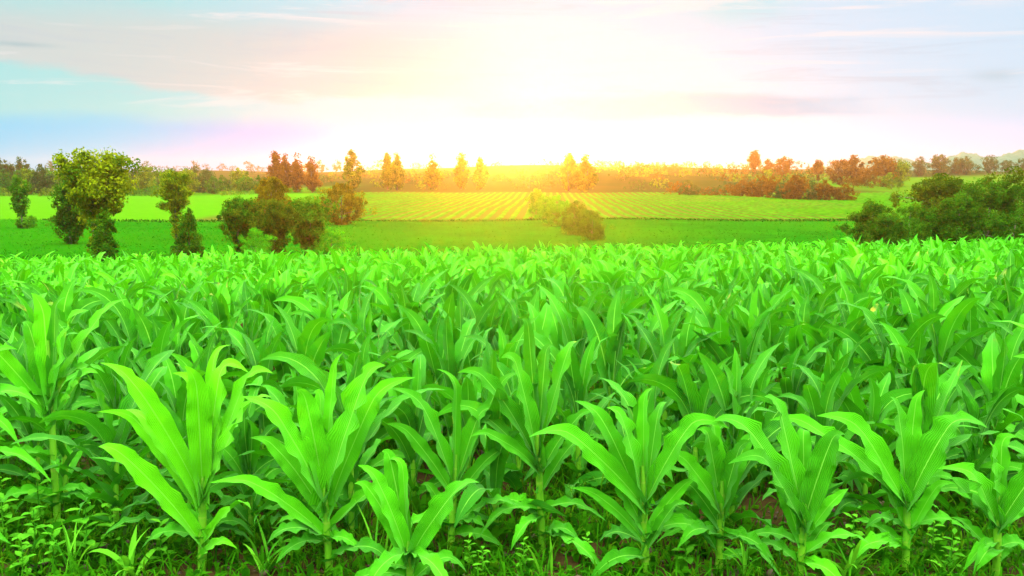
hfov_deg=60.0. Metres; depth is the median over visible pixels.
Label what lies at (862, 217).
thicket shrub
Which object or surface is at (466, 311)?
maize plant
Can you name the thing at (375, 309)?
maize plant
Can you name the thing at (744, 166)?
slope shrub
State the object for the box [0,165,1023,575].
ground
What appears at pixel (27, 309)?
maize plant
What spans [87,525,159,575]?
grass tuft
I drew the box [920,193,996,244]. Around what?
thicket tree
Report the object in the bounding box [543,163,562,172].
slope shrub
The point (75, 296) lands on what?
maize plant
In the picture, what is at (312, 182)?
poplar
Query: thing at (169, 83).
sky
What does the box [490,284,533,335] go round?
maize plant
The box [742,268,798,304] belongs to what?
maize plant
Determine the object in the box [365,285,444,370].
maize plant
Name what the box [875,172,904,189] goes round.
slope tree
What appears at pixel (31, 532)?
broadleaf weed
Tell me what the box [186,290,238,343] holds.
maize plant
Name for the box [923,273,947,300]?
maize plant
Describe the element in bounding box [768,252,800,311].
maize plant
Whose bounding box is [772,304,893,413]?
maize plant
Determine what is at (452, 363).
maize plant
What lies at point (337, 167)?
skyline tree
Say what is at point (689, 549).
broadleaf weed
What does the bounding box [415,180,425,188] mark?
slope shrub
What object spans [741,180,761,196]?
hedge shrub
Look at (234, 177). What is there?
field tree
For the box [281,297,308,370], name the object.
maize plant
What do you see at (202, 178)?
field tree
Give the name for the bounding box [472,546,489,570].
broadleaf weed
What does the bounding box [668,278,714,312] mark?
maize plant
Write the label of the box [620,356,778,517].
maize plant
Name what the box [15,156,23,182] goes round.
conifer
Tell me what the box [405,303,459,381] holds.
maize plant
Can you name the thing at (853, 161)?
slope tree
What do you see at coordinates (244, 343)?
maize plant
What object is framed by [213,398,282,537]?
maize plant
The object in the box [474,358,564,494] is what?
maize plant
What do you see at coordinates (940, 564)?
grass tuft
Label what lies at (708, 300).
maize plant
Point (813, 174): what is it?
slope shrub
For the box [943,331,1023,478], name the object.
maize plant
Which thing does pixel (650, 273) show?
maize plant
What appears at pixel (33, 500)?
broadleaf weed
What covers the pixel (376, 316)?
maize plant
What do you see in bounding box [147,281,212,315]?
maize plant
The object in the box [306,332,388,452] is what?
maize plant
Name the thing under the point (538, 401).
maize plant
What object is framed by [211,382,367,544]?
maize plant
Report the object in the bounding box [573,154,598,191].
poplar
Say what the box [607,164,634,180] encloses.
slope shrub
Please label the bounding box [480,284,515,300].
maize plant
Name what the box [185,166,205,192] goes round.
field tree
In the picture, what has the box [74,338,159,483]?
maize plant
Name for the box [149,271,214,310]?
maize plant
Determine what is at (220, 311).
maize plant
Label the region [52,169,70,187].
field tree
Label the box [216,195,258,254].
spreading tree
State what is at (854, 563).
grass tuft
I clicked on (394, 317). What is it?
maize plant
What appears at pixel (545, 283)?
maize plant
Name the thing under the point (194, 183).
field tree
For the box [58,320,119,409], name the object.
maize plant
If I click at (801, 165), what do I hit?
skyline tree
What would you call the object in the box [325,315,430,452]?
maize plant
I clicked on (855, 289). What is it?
maize plant
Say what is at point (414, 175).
slope shrub
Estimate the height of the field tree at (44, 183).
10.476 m
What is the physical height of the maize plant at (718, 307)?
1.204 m
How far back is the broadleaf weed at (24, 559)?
4.57 m
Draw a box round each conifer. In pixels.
[0,158,7,192]
[2,159,11,192]
[8,163,20,183]
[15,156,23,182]
[23,159,29,180]
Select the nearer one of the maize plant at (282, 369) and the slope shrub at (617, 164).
the maize plant at (282, 369)
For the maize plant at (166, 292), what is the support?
on the ground
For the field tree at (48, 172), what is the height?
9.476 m
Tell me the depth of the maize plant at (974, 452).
5.13 m
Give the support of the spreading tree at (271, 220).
on the ground
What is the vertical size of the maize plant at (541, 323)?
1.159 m
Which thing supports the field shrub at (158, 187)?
on the ground
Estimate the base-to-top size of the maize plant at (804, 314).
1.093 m
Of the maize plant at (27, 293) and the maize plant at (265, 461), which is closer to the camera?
the maize plant at (265, 461)
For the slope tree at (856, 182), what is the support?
on the ground
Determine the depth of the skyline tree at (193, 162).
709.12 m
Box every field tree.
[0,168,13,192]
[10,168,41,193]
[11,170,26,181]
[26,164,56,194]
[44,168,57,191]
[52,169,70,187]
[127,168,144,193]
[133,166,155,193]
[142,165,161,190]
[156,175,162,186]
[177,166,201,191]
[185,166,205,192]
[194,169,224,192]
[204,176,226,193]
[217,175,234,191]
[228,168,251,191]
[235,175,254,191]
[248,175,266,193]
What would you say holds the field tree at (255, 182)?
on the ground
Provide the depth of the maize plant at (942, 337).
6.74 m
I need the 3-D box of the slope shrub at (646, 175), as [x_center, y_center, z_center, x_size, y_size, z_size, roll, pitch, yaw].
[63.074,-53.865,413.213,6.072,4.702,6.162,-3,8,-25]
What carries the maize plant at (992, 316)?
on the ground
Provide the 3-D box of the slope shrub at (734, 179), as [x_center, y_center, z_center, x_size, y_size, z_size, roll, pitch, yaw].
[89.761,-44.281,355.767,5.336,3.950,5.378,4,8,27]
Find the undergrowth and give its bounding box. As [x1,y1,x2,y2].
[0,349,1023,575]
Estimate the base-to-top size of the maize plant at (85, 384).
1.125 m
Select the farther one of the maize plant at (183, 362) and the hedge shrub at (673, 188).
the hedge shrub at (673, 188)
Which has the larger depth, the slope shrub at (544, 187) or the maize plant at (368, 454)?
the slope shrub at (544, 187)
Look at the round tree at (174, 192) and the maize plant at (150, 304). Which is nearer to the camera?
the maize plant at (150, 304)
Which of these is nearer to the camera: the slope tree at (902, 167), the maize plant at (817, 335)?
the maize plant at (817, 335)
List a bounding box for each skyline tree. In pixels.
[45,161,56,169]
[141,161,160,168]
[191,161,200,170]
[217,162,226,170]
[236,161,260,173]
[315,160,328,172]
[332,160,342,171]
[372,159,382,168]
[756,161,762,169]
[791,161,804,169]
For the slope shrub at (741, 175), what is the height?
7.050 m
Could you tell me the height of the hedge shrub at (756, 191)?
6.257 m
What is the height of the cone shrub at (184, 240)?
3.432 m
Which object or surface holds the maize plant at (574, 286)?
on the ground
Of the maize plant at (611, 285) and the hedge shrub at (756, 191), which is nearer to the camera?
the maize plant at (611, 285)
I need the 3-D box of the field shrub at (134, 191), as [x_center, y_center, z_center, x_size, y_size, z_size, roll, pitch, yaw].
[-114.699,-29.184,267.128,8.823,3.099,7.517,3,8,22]
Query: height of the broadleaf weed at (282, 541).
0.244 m
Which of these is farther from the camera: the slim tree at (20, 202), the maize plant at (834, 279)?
the slim tree at (20, 202)
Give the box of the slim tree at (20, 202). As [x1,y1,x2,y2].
[7,175,31,228]
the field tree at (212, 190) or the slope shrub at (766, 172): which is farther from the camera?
the slope shrub at (766, 172)
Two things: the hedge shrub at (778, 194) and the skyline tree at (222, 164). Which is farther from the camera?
the skyline tree at (222, 164)
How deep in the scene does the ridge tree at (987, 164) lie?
561.34 m
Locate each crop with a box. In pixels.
[0,217,1009,263]
[0,233,1023,476]
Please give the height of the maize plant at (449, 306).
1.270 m
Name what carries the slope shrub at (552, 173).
on the ground
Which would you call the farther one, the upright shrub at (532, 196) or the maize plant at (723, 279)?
the upright shrub at (532, 196)
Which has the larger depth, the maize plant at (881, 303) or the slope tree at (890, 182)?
the slope tree at (890, 182)
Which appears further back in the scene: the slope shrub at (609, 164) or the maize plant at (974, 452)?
the slope shrub at (609, 164)
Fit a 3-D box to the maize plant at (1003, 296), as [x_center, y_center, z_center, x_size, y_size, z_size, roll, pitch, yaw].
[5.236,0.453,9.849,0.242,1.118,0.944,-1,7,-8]
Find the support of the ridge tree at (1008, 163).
on the ground
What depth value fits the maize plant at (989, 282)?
10.65 m
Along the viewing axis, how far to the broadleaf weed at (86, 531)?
4.74 m
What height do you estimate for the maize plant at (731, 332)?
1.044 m
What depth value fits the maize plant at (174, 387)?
5.48 m
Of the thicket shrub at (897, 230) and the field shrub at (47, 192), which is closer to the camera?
the thicket shrub at (897, 230)
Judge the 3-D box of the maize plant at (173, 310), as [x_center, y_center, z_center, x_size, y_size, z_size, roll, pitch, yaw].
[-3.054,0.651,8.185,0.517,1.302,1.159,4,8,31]
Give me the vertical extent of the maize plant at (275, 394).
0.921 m
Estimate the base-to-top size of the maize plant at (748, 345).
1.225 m
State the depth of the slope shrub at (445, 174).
400.79 m
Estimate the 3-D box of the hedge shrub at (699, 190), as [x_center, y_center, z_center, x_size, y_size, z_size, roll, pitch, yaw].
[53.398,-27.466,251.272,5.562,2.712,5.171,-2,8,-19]
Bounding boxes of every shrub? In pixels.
[0,187,11,194]
[25,215,37,227]
[32,187,61,195]
[86,210,119,260]
[124,188,142,195]
[133,188,155,195]
[144,185,160,195]
[169,207,204,257]
[216,188,238,195]
[236,227,277,255]
[308,227,349,253]
[320,175,330,181]
[404,173,424,182]
[407,171,421,179]
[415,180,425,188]
[439,170,451,177]
[508,172,553,188]
[515,168,546,181]
[524,188,546,212]
[529,159,558,168]
[529,195,575,225]
[531,169,570,186]
[532,194,560,218]
[535,178,557,188]
[538,169,553,182]
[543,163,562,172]
[553,200,601,234]
[574,210,614,240]
[594,160,604,167]
[603,161,619,168]
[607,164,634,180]
[610,161,624,170]
[619,164,649,176]
[621,161,646,172]
[623,180,651,189]
[633,163,656,175]
[641,168,655,176]
[646,165,664,173]
[648,172,664,178]
[649,163,667,171]
[649,178,671,188]
[663,181,689,194]
[677,169,699,177]
[678,180,700,194]
[680,162,697,170]
[684,163,714,173]
[690,186,708,194]
[696,186,719,195]
[697,165,713,176]
[704,185,730,195]
[707,164,727,173]
[712,167,736,180]
[717,183,737,195]
[729,166,748,177]
[729,180,752,195]
[731,173,742,181]
[736,164,757,172]
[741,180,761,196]
[745,170,774,180]
[750,174,774,197]
[754,167,783,181]
[760,176,783,197]
[768,183,788,198]
[776,173,792,182]
[778,169,812,183]
[779,175,806,198]
[788,177,816,199]
[804,180,827,199]
[806,172,823,180]
[815,180,837,199]
[823,187,847,199]
[833,184,860,200]
[833,198,894,245]
[862,206,912,249]
[867,202,946,246]
[971,163,983,172]
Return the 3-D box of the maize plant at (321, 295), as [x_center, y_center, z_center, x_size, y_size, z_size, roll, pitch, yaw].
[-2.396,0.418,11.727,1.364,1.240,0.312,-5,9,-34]
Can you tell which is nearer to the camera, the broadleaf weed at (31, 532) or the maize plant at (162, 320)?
the broadleaf weed at (31, 532)
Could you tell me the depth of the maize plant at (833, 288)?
8.64 m
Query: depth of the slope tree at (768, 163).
424.79 m
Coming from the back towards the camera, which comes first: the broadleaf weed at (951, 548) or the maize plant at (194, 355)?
the maize plant at (194, 355)
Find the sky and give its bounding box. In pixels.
[0,0,1023,171]
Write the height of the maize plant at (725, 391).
1.126 m
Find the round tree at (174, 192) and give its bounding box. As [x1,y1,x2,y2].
[150,168,194,239]
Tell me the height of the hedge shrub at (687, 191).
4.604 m
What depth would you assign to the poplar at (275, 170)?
282.42 m
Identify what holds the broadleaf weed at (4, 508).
on the ground
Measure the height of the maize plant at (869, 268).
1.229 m
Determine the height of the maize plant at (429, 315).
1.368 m
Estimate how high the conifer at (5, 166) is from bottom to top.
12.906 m
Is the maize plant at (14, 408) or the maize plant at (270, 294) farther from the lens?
the maize plant at (270, 294)
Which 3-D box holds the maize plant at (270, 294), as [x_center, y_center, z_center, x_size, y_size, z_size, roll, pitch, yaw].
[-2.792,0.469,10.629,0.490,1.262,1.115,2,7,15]
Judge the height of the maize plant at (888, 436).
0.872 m
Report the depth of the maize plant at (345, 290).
10.43 m
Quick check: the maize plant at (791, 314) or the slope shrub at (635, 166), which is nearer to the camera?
the maize plant at (791, 314)
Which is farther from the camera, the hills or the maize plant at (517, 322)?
the hills
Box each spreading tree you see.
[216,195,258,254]
[233,198,302,253]
[281,196,340,251]
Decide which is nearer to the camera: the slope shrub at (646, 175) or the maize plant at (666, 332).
the maize plant at (666, 332)
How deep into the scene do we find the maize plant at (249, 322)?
8.59 m
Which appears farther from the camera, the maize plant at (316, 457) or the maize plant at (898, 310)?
the maize plant at (898, 310)
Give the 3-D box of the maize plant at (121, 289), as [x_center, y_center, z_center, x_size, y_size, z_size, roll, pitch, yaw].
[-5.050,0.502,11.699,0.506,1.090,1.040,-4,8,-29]
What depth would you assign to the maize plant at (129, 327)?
7.38 m
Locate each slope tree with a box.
[758,158,774,179]
[771,156,794,178]
[811,159,824,183]
[816,159,863,184]
[837,177,861,187]
[841,155,872,184]
[848,168,883,187]
[866,154,898,186]
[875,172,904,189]
[893,159,912,186]
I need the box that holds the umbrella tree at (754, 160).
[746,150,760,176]
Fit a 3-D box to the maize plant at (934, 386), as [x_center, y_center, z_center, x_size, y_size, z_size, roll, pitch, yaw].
[2.331,0.874,4.995,0.984,1.056,1.008,0,7,0]
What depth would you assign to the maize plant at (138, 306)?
8.14 m
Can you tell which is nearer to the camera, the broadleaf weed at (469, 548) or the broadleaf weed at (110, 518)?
the broadleaf weed at (469, 548)
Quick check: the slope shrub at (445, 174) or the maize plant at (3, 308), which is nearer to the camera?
the maize plant at (3, 308)
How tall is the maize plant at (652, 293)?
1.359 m
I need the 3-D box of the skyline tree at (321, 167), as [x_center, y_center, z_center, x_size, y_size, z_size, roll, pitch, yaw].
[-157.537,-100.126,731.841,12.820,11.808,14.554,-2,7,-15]
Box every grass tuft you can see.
[25,515,103,573]
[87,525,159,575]
[244,515,291,572]
[355,500,391,560]
[526,536,555,575]
[723,541,761,575]
[810,533,894,575]
[927,550,966,575]
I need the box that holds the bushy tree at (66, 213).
[45,178,86,243]
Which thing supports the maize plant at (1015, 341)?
on the ground
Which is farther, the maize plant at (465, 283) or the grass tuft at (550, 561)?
the maize plant at (465, 283)
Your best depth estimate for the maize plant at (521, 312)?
9.68 m
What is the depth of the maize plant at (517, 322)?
7.56 m
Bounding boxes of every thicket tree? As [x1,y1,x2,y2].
[888,173,983,238]
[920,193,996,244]
[952,177,1023,241]
[961,206,1023,243]
[980,166,1023,236]
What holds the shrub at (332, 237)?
on the ground
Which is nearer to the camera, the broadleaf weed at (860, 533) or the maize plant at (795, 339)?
the broadleaf weed at (860, 533)
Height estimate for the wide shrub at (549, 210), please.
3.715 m
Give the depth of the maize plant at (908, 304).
7.53 m
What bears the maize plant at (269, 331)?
on the ground
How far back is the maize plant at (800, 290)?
10.38 m
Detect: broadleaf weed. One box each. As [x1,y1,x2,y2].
[0,477,17,526]
[0,492,24,550]
[10,533,36,571]
[20,506,47,551]
[21,473,64,533]
[38,524,65,564]
[65,502,105,563]
[91,503,124,544]
[146,518,176,558]
[272,520,292,554]
[463,532,476,566]
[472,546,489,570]
[516,537,533,570]
[580,531,594,561]
[672,531,695,566]
[843,512,869,557]
[922,521,943,552]
[941,528,965,575]
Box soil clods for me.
[2,381,1023,575]
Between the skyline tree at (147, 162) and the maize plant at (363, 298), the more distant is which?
the skyline tree at (147, 162)
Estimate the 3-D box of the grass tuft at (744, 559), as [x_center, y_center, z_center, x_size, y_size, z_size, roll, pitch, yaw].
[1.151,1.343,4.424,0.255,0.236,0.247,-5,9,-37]
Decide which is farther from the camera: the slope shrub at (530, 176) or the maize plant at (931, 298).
the slope shrub at (530, 176)
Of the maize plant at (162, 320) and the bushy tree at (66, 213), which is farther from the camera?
the bushy tree at (66, 213)
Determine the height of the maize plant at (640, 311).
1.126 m
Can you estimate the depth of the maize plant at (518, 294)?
10.76 m
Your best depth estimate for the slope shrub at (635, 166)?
472.78 m
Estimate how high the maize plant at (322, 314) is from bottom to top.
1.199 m
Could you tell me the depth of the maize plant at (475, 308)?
7.78 m
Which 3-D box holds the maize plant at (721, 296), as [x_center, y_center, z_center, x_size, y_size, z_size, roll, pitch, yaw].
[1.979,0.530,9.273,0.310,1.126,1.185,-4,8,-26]
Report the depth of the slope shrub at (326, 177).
395.55 m
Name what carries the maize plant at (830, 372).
on the ground
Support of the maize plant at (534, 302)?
on the ground
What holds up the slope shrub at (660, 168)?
on the ground
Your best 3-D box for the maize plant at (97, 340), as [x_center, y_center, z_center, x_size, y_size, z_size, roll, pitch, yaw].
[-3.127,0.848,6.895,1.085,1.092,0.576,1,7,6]
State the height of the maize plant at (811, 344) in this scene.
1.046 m
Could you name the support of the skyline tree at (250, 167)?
on the ground
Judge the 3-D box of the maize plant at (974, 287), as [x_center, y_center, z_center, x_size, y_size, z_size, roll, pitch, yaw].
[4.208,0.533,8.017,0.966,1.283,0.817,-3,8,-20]
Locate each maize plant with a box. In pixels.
[0,285,32,335]
[0,286,25,340]
[0,293,46,344]
[0,293,126,529]
[0,311,12,343]
[0,313,50,543]
[0,319,78,404]
[0,324,66,463]
[0,334,133,476]
[0,337,102,468]
[0,346,154,518]
[0,367,107,502]
[1,293,74,330]
[1,325,42,432]
[2,281,83,303]
[7,317,112,434]
[12,350,173,548]
[21,283,82,301]
[38,275,94,330]
[41,276,102,375]
[57,326,103,431]
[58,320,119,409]
[62,280,84,305]
[63,287,189,424]
[66,332,172,444]
[72,304,109,348]
[73,287,92,298]
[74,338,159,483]
[78,297,118,350]
[82,277,127,308]
[86,303,131,369]
[89,398,255,549]
[92,355,186,497]
[96,307,206,417]
[98,345,271,571]
[101,286,151,366]
[102,295,115,342]
[108,279,147,338]
[108,295,189,346]
[112,285,134,303]
[114,287,182,362]
[119,351,233,514]
[129,295,144,307]
[135,315,223,403]
[136,284,181,314]
[137,339,257,420]
[137,358,183,468]
[142,285,211,368]
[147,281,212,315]
[147,285,172,303]
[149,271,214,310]
[153,291,206,351]
[163,325,228,468]
[174,376,292,504]
[175,278,233,380]
[177,294,272,398]
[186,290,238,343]
[193,283,234,380]
[195,292,209,346]
[199,297,212,344]
[200,326,324,458]
[203,309,258,388]
[204,277,228,291]
[205,303,378,452]
[210,354,414,575]
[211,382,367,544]
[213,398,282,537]
[222,319,295,431]
[224,314,284,388]
[227,309,295,394]
[229,277,248,377]
[231,280,276,381]
[234,367,301,495]
[239,283,335,321]
[239,294,261,329]
[248,286,293,312]
[248,350,443,536]
[249,298,275,375]
[257,312,346,427]
[260,279,313,365]
[260,292,357,380]
[266,359,409,493]
[273,295,386,419]
[277,269,312,316]
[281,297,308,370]
[283,329,350,365]
[291,300,338,353]
[301,291,354,354]
[305,272,363,302]
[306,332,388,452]
[309,289,353,360]
[320,289,406,402]
[323,332,369,385]
[325,290,395,370]
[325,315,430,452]
[326,269,354,307]
[339,300,393,350]
[342,284,396,309]
[353,293,366,318]
[355,449,478,575]
[357,354,463,512]
[359,278,413,345]
[363,279,388,327]
[364,292,395,356]
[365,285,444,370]
[368,306,484,439]
[369,270,469,379]
[375,282,443,362]
[379,294,394,350]
[382,271,460,369]
[386,358,410,474]
[386,369,517,552]
[391,292,499,406]
[394,302,430,380]
[396,314,483,452]
[403,292,454,418]
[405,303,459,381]
[408,362,487,490]
[428,273,484,301]
[428,279,550,385]
[428,292,477,322]
[434,278,482,306]
[439,318,605,563]
[439,325,496,421]
[441,339,565,527]
[444,272,493,305]
[455,299,518,341]
[463,316,553,456]
[467,286,483,305]
[469,300,569,410]
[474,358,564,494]
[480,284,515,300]
[481,269,526,292]
[484,292,498,328]
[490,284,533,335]
[491,291,567,401]
[500,279,526,300]
[501,297,523,315]
[503,291,551,388]
[507,278,595,379]
[509,305,551,384]
[512,277,536,309]
[514,277,548,311]
[521,284,651,434]
[523,333,618,499]
[529,388,727,575]
[533,280,545,299]
[534,282,603,363]
[535,271,563,304]
[538,338,604,478]
[540,272,576,291]
[548,301,605,406]
[550,297,648,404]
[565,335,711,496]
[566,276,585,286]
[576,290,671,450]
[577,281,655,348]
[578,311,629,353]
[579,278,638,324]
[579,278,659,323]
[580,278,616,294]
[589,268,617,342]
[590,277,651,349]
[592,298,680,443]
[593,291,720,451]
[596,284,644,345]
[599,377,688,530]
[610,266,665,334]
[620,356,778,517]
[623,307,697,416]
[624,305,673,357]
[625,270,685,387]
[628,277,666,316]
[629,281,711,315]
[631,291,748,387]
[632,354,746,467]
[634,287,681,329]
[634,305,703,413]
[640,267,712,314]
[656,298,749,437]
[656,425,779,575]
[661,280,710,325]
[661,308,736,448]
[663,273,685,310]
[664,279,781,398]
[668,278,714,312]
[668,304,818,440]
[671,342,794,560]
[677,288,728,328]
[689,363,787,492]
[692,268,745,316]
[696,295,729,350]
[706,273,737,330]
[713,283,782,327]
[714,394,873,575]
[723,289,822,358]
[727,279,779,305]
[729,264,765,329]
[729,301,743,357]
[730,297,786,407]
[741,339,831,448]
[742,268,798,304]
[748,282,791,412]
[762,283,818,327]
[762,366,920,520]
[764,280,793,349]
[764,312,859,411]
[765,272,791,299]
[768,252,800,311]
[771,390,985,569]
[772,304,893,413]
[776,311,867,416]
[776,372,980,525]
[778,281,866,385]
[778,347,874,491]
[780,296,838,399]
[780,334,910,471]
[785,284,842,368]
[789,263,885,367]
[789,265,833,306]
[789,282,833,307]
[789,294,827,355]
[794,283,817,313]
[797,304,881,407]
[816,265,890,294]
[821,272,907,391]
[821,302,944,441]
[822,260,886,292]
[822,349,896,488]
[829,273,836,284]
[840,357,1021,527]
[847,273,883,295]
[848,277,898,295]
[855,297,1022,405]
[855,320,939,438]
[856,283,903,386]
[857,270,902,305]
[861,347,897,445]
[862,288,963,373]
[868,297,917,382]
[871,268,928,343]
[875,291,899,317]
[882,271,1002,362]
[883,276,950,306]
[883,282,936,333]
[885,343,991,472]
[899,273,982,330]
[899,278,933,369]
[900,286,1003,404]
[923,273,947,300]
[931,296,1022,446]
[932,433,1023,575]
[934,274,967,292]
[937,277,990,389]
[938,323,1023,448]
[940,372,1023,519]
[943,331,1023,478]
[946,281,1009,370]
[947,264,1016,300]
[950,292,1023,362]
[954,335,987,344]
[962,302,1023,409]
[973,274,1023,334]
[975,322,1023,443]
[978,281,1016,305]
[980,249,1023,312]
[993,254,1020,282]
[996,285,1023,319]
[1000,277,1023,320]
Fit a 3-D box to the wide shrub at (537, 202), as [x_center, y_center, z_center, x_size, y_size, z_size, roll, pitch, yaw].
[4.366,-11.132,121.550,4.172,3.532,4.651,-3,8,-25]
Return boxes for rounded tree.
[252,176,295,223]
[314,182,376,224]
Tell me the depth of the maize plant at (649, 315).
8.17 m
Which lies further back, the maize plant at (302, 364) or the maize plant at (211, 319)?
the maize plant at (211, 319)
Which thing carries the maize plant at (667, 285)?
on the ground
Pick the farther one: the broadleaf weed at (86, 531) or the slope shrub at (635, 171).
the slope shrub at (635, 171)
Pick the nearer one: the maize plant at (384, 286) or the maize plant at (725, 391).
the maize plant at (725, 391)
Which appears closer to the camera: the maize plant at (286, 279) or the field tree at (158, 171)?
the maize plant at (286, 279)
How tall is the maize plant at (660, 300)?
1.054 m
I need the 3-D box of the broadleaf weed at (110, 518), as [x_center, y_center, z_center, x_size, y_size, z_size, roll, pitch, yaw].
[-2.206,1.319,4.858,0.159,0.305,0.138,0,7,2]
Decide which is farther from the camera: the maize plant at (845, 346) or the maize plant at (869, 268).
the maize plant at (869, 268)
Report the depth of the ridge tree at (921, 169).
554.18 m
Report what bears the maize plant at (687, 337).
on the ground
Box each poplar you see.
[265,150,287,190]
[280,153,295,190]
[289,152,306,191]
[302,156,323,192]
[341,149,365,189]
[380,152,392,189]
[386,152,405,189]
[423,153,446,189]
[452,152,469,188]
[472,157,489,189]
[556,153,579,190]
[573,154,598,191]
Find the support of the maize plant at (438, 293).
on the ground
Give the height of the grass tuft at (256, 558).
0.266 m
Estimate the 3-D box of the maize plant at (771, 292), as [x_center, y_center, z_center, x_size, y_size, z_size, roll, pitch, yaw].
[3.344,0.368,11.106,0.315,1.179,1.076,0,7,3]
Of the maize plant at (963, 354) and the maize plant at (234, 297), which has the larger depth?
the maize plant at (234, 297)
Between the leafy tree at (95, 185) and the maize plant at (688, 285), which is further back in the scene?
the leafy tree at (95, 185)
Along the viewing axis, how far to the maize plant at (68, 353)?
7.01 m
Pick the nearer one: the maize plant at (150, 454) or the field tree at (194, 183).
the maize plant at (150, 454)
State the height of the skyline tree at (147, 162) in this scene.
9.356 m
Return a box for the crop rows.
[293,192,1022,220]
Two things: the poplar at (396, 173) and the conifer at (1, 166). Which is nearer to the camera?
the poplar at (396, 173)
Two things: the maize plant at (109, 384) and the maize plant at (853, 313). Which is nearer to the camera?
the maize plant at (109, 384)
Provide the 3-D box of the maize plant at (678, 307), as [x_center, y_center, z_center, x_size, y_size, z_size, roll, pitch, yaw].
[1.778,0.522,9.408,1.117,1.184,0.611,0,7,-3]
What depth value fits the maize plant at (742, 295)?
10.60 m
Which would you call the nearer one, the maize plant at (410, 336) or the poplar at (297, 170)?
the maize plant at (410, 336)
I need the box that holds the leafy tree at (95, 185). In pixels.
[48,146,141,256]
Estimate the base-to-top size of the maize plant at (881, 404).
0.996 m
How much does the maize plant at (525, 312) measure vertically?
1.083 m
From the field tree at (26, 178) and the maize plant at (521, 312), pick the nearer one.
the maize plant at (521, 312)
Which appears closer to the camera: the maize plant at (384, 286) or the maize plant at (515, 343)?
the maize plant at (515, 343)
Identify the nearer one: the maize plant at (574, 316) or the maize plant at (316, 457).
the maize plant at (316, 457)
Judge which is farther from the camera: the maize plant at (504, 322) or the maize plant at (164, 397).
the maize plant at (504, 322)
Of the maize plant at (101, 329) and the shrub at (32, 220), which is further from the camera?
the shrub at (32, 220)
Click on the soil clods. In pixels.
(264, 573)
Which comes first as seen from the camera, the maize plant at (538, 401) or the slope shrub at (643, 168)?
the maize plant at (538, 401)
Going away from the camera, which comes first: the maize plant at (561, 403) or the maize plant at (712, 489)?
the maize plant at (712, 489)
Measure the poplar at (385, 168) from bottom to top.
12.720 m
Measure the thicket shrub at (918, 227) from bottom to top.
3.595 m
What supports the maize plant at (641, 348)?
on the ground
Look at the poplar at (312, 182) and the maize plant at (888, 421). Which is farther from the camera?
the poplar at (312, 182)
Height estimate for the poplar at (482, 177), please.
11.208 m
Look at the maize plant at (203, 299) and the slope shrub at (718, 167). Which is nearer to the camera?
the maize plant at (203, 299)
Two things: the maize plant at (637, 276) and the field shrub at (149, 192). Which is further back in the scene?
the field shrub at (149, 192)
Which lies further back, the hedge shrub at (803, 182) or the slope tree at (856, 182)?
the slope tree at (856, 182)
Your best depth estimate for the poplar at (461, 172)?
292.63 m
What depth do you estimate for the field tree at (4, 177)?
291.30 m
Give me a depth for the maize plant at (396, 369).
6.05 m
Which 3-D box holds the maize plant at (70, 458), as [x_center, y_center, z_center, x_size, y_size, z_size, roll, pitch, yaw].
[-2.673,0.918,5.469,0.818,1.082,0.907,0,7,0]
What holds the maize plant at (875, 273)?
on the ground
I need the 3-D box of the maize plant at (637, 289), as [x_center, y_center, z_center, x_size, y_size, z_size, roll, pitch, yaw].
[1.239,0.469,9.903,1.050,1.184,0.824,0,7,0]
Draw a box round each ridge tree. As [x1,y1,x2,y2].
[911,157,930,175]
[927,154,950,174]
[949,157,962,173]
[954,156,980,174]
[978,155,1000,172]
[999,160,1012,171]
[1013,158,1023,169]
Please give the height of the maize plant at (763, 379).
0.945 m
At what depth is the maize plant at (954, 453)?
5.60 m
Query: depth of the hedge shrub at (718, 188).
246.75 m
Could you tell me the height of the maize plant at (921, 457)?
0.948 m
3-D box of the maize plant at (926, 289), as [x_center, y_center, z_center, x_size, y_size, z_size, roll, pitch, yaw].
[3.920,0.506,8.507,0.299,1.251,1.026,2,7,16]
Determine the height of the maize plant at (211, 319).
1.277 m
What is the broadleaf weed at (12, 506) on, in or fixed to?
on the ground
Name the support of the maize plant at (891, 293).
on the ground
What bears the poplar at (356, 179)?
on the ground
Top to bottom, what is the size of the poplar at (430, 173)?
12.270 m
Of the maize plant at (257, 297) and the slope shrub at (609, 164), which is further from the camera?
the slope shrub at (609, 164)
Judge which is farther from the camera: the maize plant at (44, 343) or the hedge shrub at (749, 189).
the hedge shrub at (749, 189)
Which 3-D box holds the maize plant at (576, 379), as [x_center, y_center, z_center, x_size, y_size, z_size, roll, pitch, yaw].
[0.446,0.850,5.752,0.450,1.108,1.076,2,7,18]
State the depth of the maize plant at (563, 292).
8.24 m
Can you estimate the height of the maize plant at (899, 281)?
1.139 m
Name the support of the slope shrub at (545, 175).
on the ground
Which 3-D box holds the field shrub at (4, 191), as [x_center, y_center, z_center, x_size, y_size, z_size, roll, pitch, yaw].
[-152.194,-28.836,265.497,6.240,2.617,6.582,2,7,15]
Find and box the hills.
[825,149,1023,171]
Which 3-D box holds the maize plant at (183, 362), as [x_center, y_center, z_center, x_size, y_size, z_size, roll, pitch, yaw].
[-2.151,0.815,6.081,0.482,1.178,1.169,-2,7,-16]
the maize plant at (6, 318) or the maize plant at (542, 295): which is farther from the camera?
the maize plant at (542, 295)
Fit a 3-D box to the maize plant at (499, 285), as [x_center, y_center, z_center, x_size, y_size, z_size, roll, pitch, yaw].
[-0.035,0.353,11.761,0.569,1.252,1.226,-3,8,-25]
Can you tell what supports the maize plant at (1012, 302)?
on the ground
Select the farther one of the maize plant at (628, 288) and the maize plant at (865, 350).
the maize plant at (628, 288)
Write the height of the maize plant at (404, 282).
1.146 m
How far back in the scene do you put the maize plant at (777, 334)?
7.22 m
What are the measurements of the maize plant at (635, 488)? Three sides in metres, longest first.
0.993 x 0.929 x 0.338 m
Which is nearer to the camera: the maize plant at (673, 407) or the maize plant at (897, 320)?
the maize plant at (673, 407)

